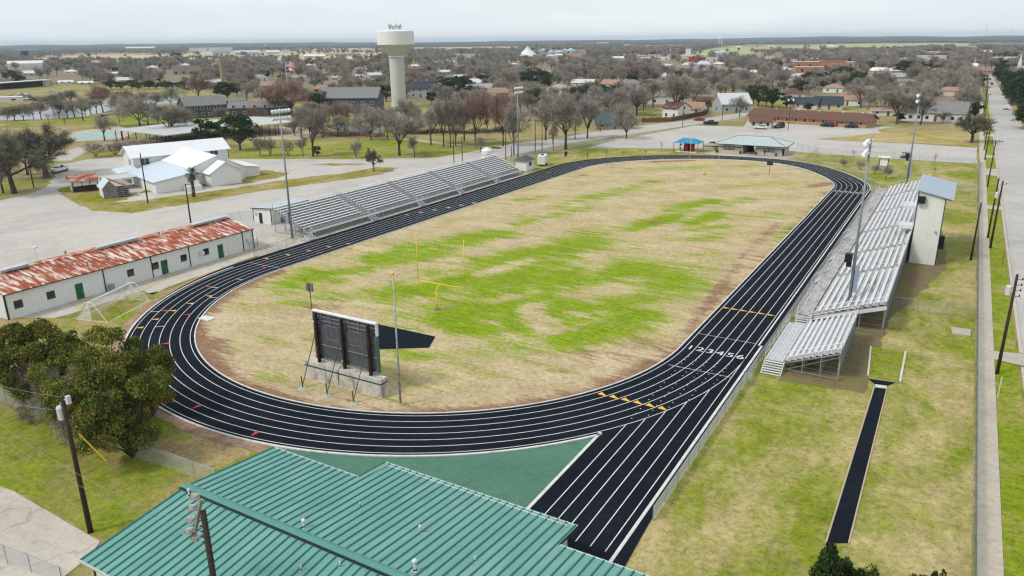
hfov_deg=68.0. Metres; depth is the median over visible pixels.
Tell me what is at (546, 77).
evergreen tree
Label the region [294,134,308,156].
bare tree
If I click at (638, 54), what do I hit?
ground
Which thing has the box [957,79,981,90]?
bare tree
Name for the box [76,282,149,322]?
soccer goal
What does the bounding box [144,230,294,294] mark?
building apron
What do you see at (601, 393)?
lane marks
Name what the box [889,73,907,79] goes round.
house
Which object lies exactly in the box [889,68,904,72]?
house
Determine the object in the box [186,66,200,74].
town building
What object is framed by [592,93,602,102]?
bare tree
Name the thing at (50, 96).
bare tree
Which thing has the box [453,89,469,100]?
bare tree
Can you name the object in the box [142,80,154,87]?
evergreen tree
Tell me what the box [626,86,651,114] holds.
bare tree
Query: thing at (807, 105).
evergreen tree
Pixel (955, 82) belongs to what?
bare tree
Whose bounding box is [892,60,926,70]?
evergreen tree
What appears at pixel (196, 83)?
bare tree
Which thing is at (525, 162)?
ticket booth
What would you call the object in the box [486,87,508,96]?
house
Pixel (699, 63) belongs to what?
house
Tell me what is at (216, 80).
house
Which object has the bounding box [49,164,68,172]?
pickup truck
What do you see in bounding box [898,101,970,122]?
house
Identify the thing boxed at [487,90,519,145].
bare tree
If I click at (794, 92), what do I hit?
house
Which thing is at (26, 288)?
long shed
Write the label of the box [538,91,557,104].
bare tree
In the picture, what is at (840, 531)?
runway
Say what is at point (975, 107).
evergreen tree
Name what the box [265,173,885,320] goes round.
bleacher pad
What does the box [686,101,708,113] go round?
house
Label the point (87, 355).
cedar tree
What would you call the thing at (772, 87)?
bare tree
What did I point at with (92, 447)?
guy wire
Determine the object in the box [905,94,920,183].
light pole
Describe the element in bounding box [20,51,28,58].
evergreen tree
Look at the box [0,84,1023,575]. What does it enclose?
park ground
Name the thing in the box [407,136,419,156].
bare tree
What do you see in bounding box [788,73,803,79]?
house
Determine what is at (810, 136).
parking lot
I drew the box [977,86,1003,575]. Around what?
sidewalk
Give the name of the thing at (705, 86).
bare tree
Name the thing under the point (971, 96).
bare tree
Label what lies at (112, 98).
bare tree
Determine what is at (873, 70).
house
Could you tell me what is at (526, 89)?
bare tree
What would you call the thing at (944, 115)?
bare tree
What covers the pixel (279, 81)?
bare tree
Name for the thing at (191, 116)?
bare tree
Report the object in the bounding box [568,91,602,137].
bare tree
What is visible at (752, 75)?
bare tree
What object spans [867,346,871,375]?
pit board
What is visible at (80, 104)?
bare tree
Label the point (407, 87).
bare tree
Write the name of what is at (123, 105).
bare tree
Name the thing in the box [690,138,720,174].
goal post
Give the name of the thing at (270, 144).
bare tree
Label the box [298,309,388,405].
scoreboard
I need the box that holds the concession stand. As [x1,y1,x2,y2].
[714,135,794,155]
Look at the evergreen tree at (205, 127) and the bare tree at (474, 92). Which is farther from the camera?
the bare tree at (474, 92)
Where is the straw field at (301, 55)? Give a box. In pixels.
[38,52,381,61]
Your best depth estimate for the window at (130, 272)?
105.04 m
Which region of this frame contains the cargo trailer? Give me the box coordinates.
[537,154,546,165]
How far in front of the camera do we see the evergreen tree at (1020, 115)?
268.77 m
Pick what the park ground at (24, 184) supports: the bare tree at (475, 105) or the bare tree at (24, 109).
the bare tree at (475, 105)
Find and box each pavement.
[675,149,698,152]
[703,150,799,158]
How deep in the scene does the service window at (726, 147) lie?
219.81 m
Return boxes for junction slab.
[198,315,215,320]
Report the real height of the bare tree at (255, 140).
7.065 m
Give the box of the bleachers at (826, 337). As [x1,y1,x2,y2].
[760,305,859,380]
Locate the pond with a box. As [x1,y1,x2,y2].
[0,94,382,132]
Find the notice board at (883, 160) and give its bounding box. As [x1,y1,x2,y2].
[878,156,889,166]
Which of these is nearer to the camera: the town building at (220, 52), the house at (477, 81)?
the house at (477, 81)
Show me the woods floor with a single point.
(75, 78)
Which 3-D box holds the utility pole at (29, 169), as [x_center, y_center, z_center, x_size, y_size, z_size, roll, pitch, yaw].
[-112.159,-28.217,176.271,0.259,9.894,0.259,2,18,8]
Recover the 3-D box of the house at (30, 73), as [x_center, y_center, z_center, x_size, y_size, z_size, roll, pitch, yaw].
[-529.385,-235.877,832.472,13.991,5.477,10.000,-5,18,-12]
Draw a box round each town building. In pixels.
[0,96,22,102]
[58,80,73,83]
[77,81,92,84]
[126,47,154,48]
[171,65,186,74]
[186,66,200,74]
[189,47,232,51]
[212,51,229,53]
[234,50,259,54]
[266,50,279,53]
[304,54,324,57]
[324,53,334,55]
[335,53,360,55]
[639,57,669,59]
[685,49,690,57]
[688,57,705,62]
[706,57,717,61]
[793,61,819,66]
[795,66,823,72]
[819,60,846,66]
[846,61,877,66]
[918,55,946,60]
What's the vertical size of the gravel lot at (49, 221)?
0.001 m
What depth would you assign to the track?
69.57 m
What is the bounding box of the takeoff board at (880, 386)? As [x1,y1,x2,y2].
[875,384,886,388]
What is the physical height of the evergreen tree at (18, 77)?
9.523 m
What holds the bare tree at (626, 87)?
on the woods floor
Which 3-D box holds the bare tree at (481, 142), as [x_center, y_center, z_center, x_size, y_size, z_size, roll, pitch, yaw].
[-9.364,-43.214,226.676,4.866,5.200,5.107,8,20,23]
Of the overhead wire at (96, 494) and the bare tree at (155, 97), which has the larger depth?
the bare tree at (155, 97)
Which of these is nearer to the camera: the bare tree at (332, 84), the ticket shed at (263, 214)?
the ticket shed at (263, 214)
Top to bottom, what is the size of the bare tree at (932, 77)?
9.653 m
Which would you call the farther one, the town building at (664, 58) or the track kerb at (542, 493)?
the town building at (664, 58)
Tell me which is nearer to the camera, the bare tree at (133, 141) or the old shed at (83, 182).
the old shed at (83, 182)
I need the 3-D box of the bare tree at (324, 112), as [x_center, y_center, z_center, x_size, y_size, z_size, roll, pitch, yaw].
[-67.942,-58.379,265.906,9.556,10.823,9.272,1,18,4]
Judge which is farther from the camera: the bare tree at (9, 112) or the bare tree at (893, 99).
the bare tree at (9, 112)
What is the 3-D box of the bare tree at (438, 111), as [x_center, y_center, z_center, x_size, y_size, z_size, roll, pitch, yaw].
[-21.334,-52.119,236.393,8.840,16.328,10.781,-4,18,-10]
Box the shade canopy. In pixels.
[673,138,703,152]
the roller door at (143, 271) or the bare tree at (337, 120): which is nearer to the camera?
the roller door at (143, 271)
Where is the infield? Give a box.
[196,159,833,411]
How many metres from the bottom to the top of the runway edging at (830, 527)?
0.090 m
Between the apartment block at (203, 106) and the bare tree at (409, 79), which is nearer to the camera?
the apartment block at (203, 106)
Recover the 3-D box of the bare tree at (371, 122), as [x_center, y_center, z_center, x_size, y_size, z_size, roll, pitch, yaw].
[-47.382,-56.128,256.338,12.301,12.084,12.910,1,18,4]
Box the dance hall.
[99,137,261,193]
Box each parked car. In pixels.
[693,117,704,120]
[754,124,767,128]
[774,123,784,127]
[820,122,833,126]
[844,124,857,127]
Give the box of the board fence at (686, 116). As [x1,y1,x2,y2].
[642,108,708,122]
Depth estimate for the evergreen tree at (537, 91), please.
377.19 m
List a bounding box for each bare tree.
[0,106,23,119]
[0,107,14,120]
[0,123,26,192]
[0,127,36,174]
[0,134,54,193]
[8,121,77,177]
[13,104,35,119]
[31,100,49,118]
[37,94,62,107]
[43,96,64,118]
[53,91,66,102]
[53,100,72,117]
[63,90,80,99]
[63,96,91,119]
[63,99,75,117]
[80,141,105,155]
[81,96,105,114]
[83,83,115,111]
[91,97,101,112]
[93,113,118,140]
[100,137,154,145]
[101,140,122,154]
[104,92,122,108]
[104,95,156,125]
[117,89,133,97]
[119,94,136,104]
[131,100,157,124]
[133,91,149,110]
[138,103,193,137]
[140,136,188,142]
[143,103,168,123]
[146,92,165,103]
[160,86,180,103]
[164,106,196,122]
[174,76,213,95]
[210,107,227,117]
[234,77,248,84]
[240,83,251,100]
[245,106,267,116]
[250,83,258,96]
[251,78,260,90]
[251,133,264,155]
[252,86,263,100]
[254,84,288,104]
[260,134,275,155]
[261,78,312,115]
[274,79,285,88]
[279,139,294,155]
[283,118,298,135]
[286,75,294,86]
[290,105,310,137]
[291,102,320,113]
[293,106,333,156]
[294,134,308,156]
[297,74,305,82]
[298,83,309,92]
[307,76,320,86]
[310,108,329,136]
[317,101,335,119]
[325,99,351,132]
[326,81,336,86]
[330,101,352,113]
[330,113,350,136]
[342,78,356,86]
[349,137,362,155]
[350,115,363,134]
[351,104,377,117]
[354,106,383,139]
[355,79,364,86]
[363,78,375,86]
[365,148,383,171]
[366,104,432,155]
[367,80,382,86]
[375,76,384,81]
[375,105,394,138]
[393,97,420,117]
[404,106,423,133]
[405,76,415,83]
[405,84,410,97]
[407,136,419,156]
[420,104,444,144]
[427,83,440,97]
[430,96,458,146]
[435,86,455,101]
[437,86,458,103]
[440,93,461,147]
[443,93,470,144]
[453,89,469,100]
[457,90,474,99]
[457,98,471,140]
[462,86,494,144]
[467,84,485,99]
[468,88,480,99]
[473,136,488,151]
[482,91,499,133]
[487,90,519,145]
[492,77,506,86]
[498,98,533,154]
[505,74,520,82]
[510,83,522,90]
[510,91,529,111]
[512,83,528,101]
[516,87,531,105]
[519,92,536,115]
[520,80,534,88]
[527,98,564,139]
[530,96,538,106]
[532,94,583,149]
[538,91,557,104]
[547,86,558,94]
[549,125,558,143]
[552,91,569,103]
[560,86,568,92]
[567,107,583,138]
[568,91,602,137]
[571,90,589,106]
[581,80,594,92]
[585,89,602,99]
[590,85,603,96]
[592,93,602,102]
[595,87,634,111]
[600,91,611,111]
[609,102,639,138]
[613,81,624,88]
[620,84,634,92]
[625,64,659,79]
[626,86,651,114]
[629,81,640,89]
[634,86,653,110]
[637,76,672,106]
[658,70,702,101]
[686,77,709,101]
[705,74,720,87]
[713,82,728,92]
[722,79,729,91]
[728,78,741,92]
[728,96,750,116]
[735,79,751,92]
[743,73,759,84]
[750,74,765,84]
[759,88,770,106]
[767,81,775,88]
[778,80,789,89]
[791,74,803,84]
[802,81,816,94]
[804,74,820,88]
[809,76,821,91]
[821,75,831,86]
[840,158,848,165]
[844,81,881,106]
[850,78,864,85]
[855,161,866,168]
[860,83,902,107]
[862,76,875,85]
[869,163,881,173]
[871,78,888,84]
[872,79,889,94]
[873,87,919,123]
[881,166,893,177]
[883,74,897,84]
[889,81,901,89]
[889,90,916,111]
[897,79,917,89]
[902,84,912,93]
[904,91,940,124]
[910,82,924,89]
[910,86,922,93]
[914,72,925,81]
[914,77,928,85]
[918,90,928,97]
[919,81,940,91]
[923,77,938,85]
[923,85,944,99]
[926,82,942,90]
[927,76,941,82]
[934,110,951,122]
[937,80,952,86]
[944,77,957,85]
[948,77,960,86]
[948,87,990,104]
[954,112,997,142]
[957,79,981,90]
[958,74,972,85]
[961,81,981,92]
[1010,97,1023,107]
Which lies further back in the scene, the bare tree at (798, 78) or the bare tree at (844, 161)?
the bare tree at (798, 78)
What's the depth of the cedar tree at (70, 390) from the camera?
61.66 m
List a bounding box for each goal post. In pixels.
[415,233,465,310]
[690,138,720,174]
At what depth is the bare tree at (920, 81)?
430.21 m
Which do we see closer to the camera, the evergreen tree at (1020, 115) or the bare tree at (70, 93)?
the evergreen tree at (1020, 115)
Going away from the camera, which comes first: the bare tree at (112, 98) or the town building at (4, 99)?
the bare tree at (112, 98)
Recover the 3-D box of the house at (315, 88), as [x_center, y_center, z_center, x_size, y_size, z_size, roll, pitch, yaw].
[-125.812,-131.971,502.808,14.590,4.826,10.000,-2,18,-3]
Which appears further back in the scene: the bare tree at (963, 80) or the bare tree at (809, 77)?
the bare tree at (809, 77)
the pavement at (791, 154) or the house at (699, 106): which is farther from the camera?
the house at (699, 106)
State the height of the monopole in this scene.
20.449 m
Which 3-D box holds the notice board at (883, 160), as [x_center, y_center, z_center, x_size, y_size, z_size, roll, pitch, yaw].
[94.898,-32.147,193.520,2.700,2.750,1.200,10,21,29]
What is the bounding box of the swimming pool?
[75,132,118,138]
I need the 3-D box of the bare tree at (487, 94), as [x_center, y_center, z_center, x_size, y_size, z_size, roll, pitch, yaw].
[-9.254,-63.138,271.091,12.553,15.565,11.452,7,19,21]
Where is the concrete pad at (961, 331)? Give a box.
[950,327,970,336]
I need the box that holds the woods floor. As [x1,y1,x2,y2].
[0,53,979,117]
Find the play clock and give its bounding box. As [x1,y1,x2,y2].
[306,283,312,309]
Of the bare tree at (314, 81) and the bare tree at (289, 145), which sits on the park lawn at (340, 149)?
the bare tree at (289, 145)
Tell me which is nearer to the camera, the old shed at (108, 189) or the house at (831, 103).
the old shed at (108, 189)
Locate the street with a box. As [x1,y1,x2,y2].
[985,76,1023,353]
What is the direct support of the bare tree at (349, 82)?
on the woods floor
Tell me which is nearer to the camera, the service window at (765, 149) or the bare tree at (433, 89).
the service window at (765, 149)
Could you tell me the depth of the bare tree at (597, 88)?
376.72 m
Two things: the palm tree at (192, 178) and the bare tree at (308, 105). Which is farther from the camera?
the bare tree at (308, 105)
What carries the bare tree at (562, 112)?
on the park ground at (24, 184)
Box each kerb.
[122,155,870,561]
[985,77,1023,389]
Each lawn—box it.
[0,398,208,539]
[9,110,512,158]
[821,131,976,146]
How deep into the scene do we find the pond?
365.75 m
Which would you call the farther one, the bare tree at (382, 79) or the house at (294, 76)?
the house at (294, 76)
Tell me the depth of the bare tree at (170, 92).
403.29 m
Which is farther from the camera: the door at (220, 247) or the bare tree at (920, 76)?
the bare tree at (920, 76)
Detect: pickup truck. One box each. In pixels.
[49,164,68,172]
[703,120,718,124]
[704,140,717,146]
[900,150,910,157]
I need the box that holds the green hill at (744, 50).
[680,43,968,55]
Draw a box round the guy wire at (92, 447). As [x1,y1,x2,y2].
[70,425,152,507]
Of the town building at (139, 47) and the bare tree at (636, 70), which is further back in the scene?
the town building at (139, 47)
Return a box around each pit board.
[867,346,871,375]
[899,351,906,381]
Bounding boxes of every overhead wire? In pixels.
[0,424,198,525]
[3,438,202,533]
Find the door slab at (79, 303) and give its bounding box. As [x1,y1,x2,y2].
[69,253,238,308]
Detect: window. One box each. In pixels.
[13,299,23,308]
[46,290,55,299]
[127,269,133,276]
[152,262,158,269]
[180,254,186,261]
[203,248,208,255]
[724,145,734,149]
[763,148,774,152]
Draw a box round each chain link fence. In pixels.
[0,388,215,478]
[0,544,61,575]
[228,211,253,219]
[254,231,306,257]
[317,170,528,235]
[511,138,712,160]
[652,184,876,520]
[746,152,876,183]
[798,144,975,164]
[819,155,911,179]
[876,296,977,318]
[895,176,978,192]
[944,237,977,248]
[973,158,979,575]
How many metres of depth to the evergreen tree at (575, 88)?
388.13 m
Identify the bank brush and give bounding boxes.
[0,100,43,111]
[16,93,68,101]
[44,91,189,104]
[323,129,386,137]
[403,126,524,133]
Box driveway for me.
[0,487,99,575]
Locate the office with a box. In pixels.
[749,116,775,128]
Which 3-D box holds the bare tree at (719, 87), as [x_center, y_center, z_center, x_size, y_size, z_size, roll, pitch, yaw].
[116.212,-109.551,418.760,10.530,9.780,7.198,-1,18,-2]
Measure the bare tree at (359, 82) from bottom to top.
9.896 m
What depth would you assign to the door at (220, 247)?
117.63 m
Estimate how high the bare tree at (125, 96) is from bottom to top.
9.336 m
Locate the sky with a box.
[0,0,1023,45]
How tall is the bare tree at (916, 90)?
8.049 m
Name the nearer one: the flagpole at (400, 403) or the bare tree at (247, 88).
the flagpole at (400, 403)
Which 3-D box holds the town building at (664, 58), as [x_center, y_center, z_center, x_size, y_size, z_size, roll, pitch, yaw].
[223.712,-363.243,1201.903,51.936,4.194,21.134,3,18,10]
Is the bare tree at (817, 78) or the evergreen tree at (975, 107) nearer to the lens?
the evergreen tree at (975, 107)
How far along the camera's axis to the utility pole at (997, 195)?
117.33 m
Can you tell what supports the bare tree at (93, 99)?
on the park ground at (24, 184)
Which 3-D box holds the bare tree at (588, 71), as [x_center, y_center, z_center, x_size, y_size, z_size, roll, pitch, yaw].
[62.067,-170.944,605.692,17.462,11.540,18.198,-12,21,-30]
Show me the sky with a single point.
(22, 22)
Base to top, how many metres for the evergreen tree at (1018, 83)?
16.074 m
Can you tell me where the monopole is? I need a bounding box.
[219,60,224,81]
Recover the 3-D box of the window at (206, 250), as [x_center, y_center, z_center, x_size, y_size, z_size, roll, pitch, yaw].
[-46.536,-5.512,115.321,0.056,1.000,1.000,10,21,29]
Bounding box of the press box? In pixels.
[898,174,956,265]
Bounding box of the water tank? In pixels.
[482,147,492,157]
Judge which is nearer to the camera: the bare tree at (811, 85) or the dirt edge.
the dirt edge
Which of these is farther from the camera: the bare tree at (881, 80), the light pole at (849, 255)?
the bare tree at (881, 80)
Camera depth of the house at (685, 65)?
813.02 m
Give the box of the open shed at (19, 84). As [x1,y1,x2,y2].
[0,79,52,89]
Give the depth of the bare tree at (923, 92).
376.81 m
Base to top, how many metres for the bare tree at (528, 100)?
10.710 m
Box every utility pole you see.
[25,145,33,187]
[56,396,93,533]
[140,153,148,202]
[185,184,191,222]
[535,120,535,150]
[970,203,981,260]
[984,119,993,149]
[984,121,996,159]
[987,139,1002,186]
[987,178,999,237]
[989,181,1006,247]
[995,274,1023,373]
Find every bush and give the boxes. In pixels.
[810,556,879,575]
[908,568,946,575]
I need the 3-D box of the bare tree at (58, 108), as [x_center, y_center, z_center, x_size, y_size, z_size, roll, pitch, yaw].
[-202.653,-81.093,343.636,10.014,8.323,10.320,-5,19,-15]
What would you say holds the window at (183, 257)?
in the long shed at (26, 288)
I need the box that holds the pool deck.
[69,126,133,140]
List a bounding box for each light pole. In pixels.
[270,106,293,238]
[514,85,522,157]
[844,135,874,315]
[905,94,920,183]
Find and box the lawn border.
[0,290,257,473]
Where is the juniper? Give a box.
[808,542,839,575]
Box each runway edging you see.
[825,387,874,543]
[848,388,887,543]
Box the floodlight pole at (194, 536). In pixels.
[182,492,216,575]
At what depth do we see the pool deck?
282.07 m
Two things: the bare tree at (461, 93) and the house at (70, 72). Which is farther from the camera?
the house at (70, 72)
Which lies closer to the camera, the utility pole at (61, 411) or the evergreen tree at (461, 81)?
the utility pole at (61, 411)
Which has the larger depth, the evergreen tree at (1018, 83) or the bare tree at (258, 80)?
the bare tree at (258, 80)
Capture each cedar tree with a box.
[0,317,87,399]
[0,323,46,392]
[23,353,86,407]
[37,359,95,422]
[58,325,143,381]
[61,361,174,457]
[61,383,135,436]
[112,343,176,415]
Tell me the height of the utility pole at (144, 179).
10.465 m
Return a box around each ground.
[0,42,1023,102]
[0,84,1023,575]
[225,127,316,139]
[779,227,946,393]
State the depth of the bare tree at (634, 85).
433.81 m
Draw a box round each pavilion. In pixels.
[115,119,231,143]
[243,116,293,135]
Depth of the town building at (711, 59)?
1081.12 m
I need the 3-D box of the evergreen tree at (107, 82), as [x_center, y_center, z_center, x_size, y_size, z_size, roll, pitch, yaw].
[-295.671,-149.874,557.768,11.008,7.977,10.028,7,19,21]
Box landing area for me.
[868,347,903,381]
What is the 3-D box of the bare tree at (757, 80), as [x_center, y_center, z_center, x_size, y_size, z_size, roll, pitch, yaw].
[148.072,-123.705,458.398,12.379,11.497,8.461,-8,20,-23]
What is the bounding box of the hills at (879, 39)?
[0,35,1023,51]
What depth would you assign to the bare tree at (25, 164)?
194.09 m
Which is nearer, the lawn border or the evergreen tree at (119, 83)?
the lawn border
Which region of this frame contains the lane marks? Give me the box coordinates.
[138,239,773,435]
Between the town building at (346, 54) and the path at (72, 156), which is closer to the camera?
the path at (72, 156)
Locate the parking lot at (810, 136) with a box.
[585,120,976,163]
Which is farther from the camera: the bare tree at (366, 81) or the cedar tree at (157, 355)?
the bare tree at (366, 81)
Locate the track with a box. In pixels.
[125,155,870,566]
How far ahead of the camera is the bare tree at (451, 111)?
233.00 m
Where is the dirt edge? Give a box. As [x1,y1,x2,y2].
[112,266,282,452]
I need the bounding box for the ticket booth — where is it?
[514,155,535,170]
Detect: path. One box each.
[8,111,116,120]
[52,131,237,160]
[71,147,121,152]
[320,130,502,148]
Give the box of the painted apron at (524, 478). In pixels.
[285,437,593,507]
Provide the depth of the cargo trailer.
199.85 m
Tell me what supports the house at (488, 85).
on the woods floor
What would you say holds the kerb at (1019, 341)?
on the street
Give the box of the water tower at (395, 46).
[376,24,413,106]
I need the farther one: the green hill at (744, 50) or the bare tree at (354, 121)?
the green hill at (744, 50)
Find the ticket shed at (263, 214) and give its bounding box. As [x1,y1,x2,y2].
[250,198,308,224]
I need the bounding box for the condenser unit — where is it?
[108,284,114,290]
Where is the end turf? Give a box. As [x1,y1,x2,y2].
[529,148,977,187]
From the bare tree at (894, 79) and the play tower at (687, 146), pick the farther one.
the bare tree at (894, 79)
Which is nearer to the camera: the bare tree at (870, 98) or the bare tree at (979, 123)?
the bare tree at (979, 123)
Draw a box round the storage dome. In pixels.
[520,46,536,56]
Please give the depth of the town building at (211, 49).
3132.00 m
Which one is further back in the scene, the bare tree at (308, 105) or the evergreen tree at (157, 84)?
the evergreen tree at (157, 84)
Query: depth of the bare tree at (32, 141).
187.97 m
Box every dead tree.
[3,363,39,424]
[23,366,67,430]
[44,363,94,447]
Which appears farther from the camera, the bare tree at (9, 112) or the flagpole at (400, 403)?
the bare tree at (9, 112)
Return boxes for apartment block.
[176,95,225,117]
[223,97,245,111]
[227,100,292,116]
[318,87,384,112]
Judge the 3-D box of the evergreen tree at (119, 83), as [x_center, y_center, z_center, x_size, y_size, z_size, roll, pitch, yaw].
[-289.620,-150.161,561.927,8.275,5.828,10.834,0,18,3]
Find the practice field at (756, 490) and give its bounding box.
[625,187,976,575]
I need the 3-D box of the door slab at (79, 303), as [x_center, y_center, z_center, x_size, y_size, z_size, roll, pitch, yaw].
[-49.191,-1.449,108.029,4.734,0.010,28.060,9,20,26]
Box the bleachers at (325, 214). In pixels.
[272,151,522,240]
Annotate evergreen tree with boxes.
[12,75,26,80]
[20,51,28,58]
[102,79,118,89]
[114,82,127,88]
[125,80,137,88]
[130,81,144,89]
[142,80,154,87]
[150,82,160,88]
[159,80,172,87]
[169,52,183,57]
[191,118,219,138]
[213,81,239,97]
[215,113,258,149]
[304,89,333,107]
[313,145,320,156]
[378,85,390,101]
[426,92,436,103]
[441,75,475,92]
[518,67,553,81]
[524,87,543,105]
[538,73,560,85]
[568,85,587,94]
[569,88,587,98]
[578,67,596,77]
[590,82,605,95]
[603,85,616,92]
[747,84,759,103]
[748,85,772,106]
[761,88,787,107]
[780,95,792,108]
[788,79,808,90]
[799,71,824,82]
[803,102,813,109]
[826,65,859,85]
[850,71,867,81]
[891,113,907,121]
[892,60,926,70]
[969,102,986,116]
[993,68,1009,85]
[996,70,1012,87]
[1000,71,1023,94]
[1004,75,1023,104]
[1008,90,1022,108]
[1011,108,1023,122]
[1015,104,1023,120]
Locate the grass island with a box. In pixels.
[57,163,396,212]
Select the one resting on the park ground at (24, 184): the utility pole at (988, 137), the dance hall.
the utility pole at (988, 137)
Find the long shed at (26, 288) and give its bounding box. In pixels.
[0,215,254,319]
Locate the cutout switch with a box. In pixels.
[64,395,71,404]
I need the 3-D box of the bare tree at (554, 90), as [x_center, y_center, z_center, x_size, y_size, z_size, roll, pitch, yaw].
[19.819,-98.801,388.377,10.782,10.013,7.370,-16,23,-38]
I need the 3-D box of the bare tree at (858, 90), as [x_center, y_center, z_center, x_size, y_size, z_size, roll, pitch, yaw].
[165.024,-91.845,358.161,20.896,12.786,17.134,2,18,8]
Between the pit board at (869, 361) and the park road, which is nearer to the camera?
the pit board at (869, 361)
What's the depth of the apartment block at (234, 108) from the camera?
346.57 m
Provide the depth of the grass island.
169.67 m
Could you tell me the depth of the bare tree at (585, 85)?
418.29 m
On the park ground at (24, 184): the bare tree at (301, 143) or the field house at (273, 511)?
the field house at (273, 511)
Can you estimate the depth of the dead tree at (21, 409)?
67.00 m
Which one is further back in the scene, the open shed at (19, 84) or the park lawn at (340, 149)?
the open shed at (19, 84)
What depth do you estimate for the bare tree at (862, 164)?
189.87 m
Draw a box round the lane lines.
[131,155,867,551]
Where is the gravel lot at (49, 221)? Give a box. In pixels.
[0,153,480,317]
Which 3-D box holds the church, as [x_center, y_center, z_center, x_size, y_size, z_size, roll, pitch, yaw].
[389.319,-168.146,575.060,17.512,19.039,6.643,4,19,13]
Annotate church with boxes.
[1015,54,1023,68]
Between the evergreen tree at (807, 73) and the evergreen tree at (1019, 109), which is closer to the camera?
the evergreen tree at (1019, 109)
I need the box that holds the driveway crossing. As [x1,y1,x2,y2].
[985,134,1023,365]
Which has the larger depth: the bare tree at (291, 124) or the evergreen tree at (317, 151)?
the bare tree at (291, 124)
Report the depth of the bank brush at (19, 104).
402.62 m
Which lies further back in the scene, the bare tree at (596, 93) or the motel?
the bare tree at (596, 93)
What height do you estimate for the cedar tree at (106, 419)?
8.199 m
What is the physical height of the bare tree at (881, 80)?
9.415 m
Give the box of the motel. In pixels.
[746,108,878,127]
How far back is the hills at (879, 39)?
6633.28 m
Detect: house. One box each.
[7,60,44,67]
[22,70,36,75]
[64,70,77,73]
[79,447,649,575]
[109,72,121,76]
[114,77,130,81]
[204,79,225,84]
[255,74,267,80]
[259,81,274,88]
[291,75,305,80]
[310,85,327,92]
[353,67,365,71]
[364,72,381,77]
[409,81,433,97]
[437,70,451,74]
[465,79,481,85]
[469,83,494,91]
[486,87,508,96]
[528,79,547,85]
[546,84,569,93]
[571,79,596,86]
[591,109,634,129]
[599,79,623,87]
[622,79,639,87]
[646,90,672,103]
[661,101,691,118]
[681,62,695,69]
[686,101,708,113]
[694,97,712,105]
[696,61,711,70]
[711,93,752,112]
[713,62,724,66]
[780,88,805,98]
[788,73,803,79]
[791,97,821,109]
[814,96,844,109]
[822,83,844,92]
[837,91,869,105]
[867,67,891,75]
[867,107,893,115]
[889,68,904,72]
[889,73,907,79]
[896,79,918,86]
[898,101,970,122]
[937,87,964,96]
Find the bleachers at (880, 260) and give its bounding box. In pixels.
[795,175,930,333]
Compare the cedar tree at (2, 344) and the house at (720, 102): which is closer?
the cedar tree at (2, 344)
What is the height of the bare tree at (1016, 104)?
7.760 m
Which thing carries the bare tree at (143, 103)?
on the park lawn at (340, 149)
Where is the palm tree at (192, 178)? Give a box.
[185,167,199,196]
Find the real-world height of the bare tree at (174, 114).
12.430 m
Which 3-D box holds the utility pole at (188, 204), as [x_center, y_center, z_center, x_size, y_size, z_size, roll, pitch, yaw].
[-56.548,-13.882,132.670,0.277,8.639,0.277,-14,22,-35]
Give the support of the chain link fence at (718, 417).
on the practice field at (756, 490)
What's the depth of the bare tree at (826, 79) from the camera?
483.01 m
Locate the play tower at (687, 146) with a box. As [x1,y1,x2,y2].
[683,143,694,150]
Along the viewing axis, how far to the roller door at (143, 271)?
106.66 m
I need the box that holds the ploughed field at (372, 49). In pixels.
[304,46,561,50]
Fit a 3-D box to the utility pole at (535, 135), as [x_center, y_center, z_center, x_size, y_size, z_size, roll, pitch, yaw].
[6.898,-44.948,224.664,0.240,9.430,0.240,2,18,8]
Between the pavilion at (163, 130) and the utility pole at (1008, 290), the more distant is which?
the pavilion at (163, 130)
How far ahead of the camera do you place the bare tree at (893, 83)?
418.49 m
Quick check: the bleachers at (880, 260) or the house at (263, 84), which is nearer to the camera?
the bleachers at (880, 260)
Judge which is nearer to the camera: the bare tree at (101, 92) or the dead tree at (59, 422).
the dead tree at (59, 422)
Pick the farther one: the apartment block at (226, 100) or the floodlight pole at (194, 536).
the apartment block at (226, 100)
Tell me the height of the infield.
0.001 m
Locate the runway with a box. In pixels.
[827,379,894,542]
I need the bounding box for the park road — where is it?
[464,112,748,157]
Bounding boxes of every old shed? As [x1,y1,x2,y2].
[66,173,98,192]
[97,177,129,198]
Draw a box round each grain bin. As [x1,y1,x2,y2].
[554,50,562,54]
[566,48,575,53]
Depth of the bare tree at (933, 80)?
419.79 m
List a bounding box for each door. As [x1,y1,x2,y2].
[75,283,84,299]
[133,261,152,282]
[161,259,168,274]
[217,244,223,257]
[227,237,242,254]
[259,213,262,223]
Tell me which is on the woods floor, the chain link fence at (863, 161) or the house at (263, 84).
the house at (263, 84)
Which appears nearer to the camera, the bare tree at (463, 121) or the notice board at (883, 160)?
the notice board at (883, 160)
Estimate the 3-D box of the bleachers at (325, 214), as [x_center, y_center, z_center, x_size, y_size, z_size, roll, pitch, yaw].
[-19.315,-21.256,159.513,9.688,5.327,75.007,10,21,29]
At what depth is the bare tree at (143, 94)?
374.57 m
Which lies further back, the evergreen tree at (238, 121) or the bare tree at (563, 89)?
the bare tree at (563, 89)
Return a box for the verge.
[982,73,1023,575]
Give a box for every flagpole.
[285,61,294,98]
[391,272,403,405]

